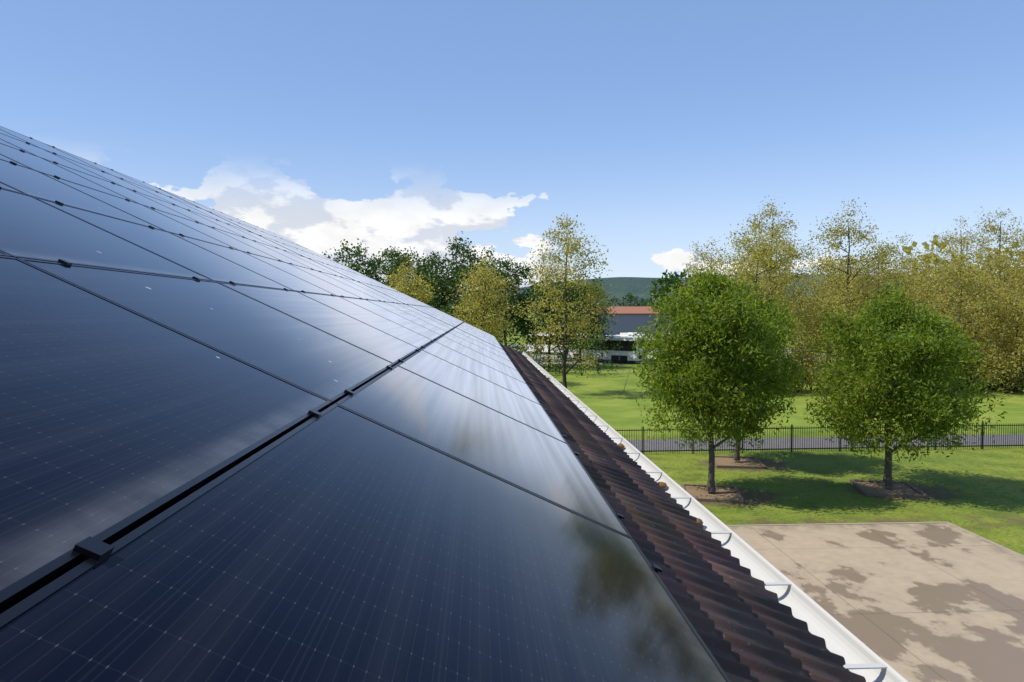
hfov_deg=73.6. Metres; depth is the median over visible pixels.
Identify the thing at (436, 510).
solar array
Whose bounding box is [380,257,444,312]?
young poplar
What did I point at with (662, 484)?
gutter moss lumps
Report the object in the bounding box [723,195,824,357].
tree
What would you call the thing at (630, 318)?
warehouse
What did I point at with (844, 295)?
tree
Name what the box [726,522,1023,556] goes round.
pad kerb
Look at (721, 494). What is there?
mulch bed
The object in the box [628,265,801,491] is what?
yard ash tree
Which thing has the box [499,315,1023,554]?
terrain
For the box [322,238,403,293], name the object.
woodland tree
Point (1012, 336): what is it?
tree
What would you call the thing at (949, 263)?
young poplar
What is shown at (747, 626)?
eave roof tiles
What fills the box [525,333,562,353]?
coach
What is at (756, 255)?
tree
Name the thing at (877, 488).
mulch bed
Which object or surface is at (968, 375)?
green undergrowth
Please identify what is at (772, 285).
young poplar
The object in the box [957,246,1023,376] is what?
young poplar
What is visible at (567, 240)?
tree
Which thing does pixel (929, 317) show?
young poplar
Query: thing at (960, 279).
tree
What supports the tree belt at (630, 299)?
on the terrain
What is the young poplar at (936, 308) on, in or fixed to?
on the terrain
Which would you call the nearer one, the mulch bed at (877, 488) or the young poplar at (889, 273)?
the mulch bed at (877, 488)
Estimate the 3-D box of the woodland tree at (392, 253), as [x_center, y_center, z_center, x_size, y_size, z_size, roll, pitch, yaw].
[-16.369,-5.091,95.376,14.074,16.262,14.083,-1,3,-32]
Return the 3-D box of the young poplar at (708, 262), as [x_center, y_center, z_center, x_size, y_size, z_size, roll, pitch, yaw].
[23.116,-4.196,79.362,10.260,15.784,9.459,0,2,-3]
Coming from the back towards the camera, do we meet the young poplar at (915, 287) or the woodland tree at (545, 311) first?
the woodland tree at (545, 311)
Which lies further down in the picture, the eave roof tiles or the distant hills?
the eave roof tiles
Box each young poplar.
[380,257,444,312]
[444,254,523,347]
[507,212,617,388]
[671,237,742,323]
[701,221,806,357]
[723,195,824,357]
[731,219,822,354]
[740,246,803,356]
[782,291,882,392]
[785,255,860,362]
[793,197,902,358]
[795,269,882,366]
[800,251,884,360]
[821,243,933,337]
[862,295,971,383]
[864,233,941,304]
[885,264,974,348]
[886,250,968,335]
[899,291,967,367]
[907,247,1018,353]
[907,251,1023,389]
[925,215,1005,334]
[940,208,1023,348]
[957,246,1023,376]
[977,238,1023,360]
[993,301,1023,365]
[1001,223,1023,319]
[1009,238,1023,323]
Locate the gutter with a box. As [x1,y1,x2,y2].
[523,352,907,681]
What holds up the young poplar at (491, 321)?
on the terrain
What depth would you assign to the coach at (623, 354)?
94.04 m
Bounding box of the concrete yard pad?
[727,523,1023,681]
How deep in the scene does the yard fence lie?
33.94 m
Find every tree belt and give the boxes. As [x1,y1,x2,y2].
[416,269,1017,326]
[474,288,952,317]
[892,234,1023,338]
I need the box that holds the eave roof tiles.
[500,343,865,681]
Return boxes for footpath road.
[627,434,1023,450]
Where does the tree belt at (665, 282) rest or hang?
on the terrain
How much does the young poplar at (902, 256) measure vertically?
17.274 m
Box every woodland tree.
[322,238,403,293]
[362,246,442,305]
[372,246,459,313]
[409,231,509,338]
[434,247,518,340]
[461,246,552,347]
[505,267,585,367]
[545,274,620,362]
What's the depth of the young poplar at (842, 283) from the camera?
75.66 m
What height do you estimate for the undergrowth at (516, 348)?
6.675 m
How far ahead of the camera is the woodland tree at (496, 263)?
96.98 m
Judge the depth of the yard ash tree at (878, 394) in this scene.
25.36 m
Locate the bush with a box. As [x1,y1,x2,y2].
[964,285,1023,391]
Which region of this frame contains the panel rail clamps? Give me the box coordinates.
[0,137,662,572]
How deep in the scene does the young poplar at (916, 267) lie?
76.42 m
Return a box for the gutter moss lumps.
[525,356,702,523]
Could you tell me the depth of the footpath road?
36.39 m
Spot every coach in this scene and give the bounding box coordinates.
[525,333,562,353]
[567,336,645,362]
[589,335,657,358]
[620,332,652,335]
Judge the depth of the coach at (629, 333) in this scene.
112.31 m
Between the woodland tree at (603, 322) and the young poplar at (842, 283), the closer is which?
the young poplar at (842, 283)
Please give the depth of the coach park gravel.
97.17 m
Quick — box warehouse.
[552,306,675,334]
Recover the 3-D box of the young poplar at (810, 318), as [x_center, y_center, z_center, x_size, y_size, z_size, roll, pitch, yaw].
[27.338,0.126,58.568,8.689,8.851,8.580,0,2,-3]
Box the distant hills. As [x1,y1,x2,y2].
[436,274,1018,314]
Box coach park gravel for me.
[502,344,837,363]
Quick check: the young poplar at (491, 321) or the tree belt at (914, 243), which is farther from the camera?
the tree belt at (914, 243)
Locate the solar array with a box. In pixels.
[0,126,730,681]
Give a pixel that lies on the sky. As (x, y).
(660, 125)
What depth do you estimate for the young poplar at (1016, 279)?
64.16 m
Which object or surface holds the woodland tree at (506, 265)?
on the terrain
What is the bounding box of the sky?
[0,0,1023,292]
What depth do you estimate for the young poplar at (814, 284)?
88.04 m
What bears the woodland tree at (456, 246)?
on the terrain
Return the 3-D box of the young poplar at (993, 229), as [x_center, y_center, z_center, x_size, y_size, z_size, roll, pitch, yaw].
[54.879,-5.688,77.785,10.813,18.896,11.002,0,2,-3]
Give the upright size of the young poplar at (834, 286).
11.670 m
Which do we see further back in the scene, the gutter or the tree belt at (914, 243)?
the tree belt at (914, 243)
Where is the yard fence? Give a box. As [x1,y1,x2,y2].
[615,422,1023,454]
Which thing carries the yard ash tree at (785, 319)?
on the mulch bed at (744, 462)
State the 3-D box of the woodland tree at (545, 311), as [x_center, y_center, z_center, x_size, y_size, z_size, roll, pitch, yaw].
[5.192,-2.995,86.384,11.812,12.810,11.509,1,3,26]
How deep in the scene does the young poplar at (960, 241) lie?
89.67 m
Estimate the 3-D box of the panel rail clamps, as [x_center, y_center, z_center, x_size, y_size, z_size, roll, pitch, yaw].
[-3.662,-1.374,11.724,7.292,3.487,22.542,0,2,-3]
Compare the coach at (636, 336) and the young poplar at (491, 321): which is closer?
the young poplar at (491, 321)
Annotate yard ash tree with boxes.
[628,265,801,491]
[672,274,812,460]
[802,277,1006,487]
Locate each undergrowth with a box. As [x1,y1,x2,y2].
[507,332,624,375]
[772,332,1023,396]
[780,347,1023,390]
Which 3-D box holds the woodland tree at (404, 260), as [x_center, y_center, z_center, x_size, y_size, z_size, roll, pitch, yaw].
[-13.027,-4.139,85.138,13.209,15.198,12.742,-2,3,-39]
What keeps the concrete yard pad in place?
on the terrain

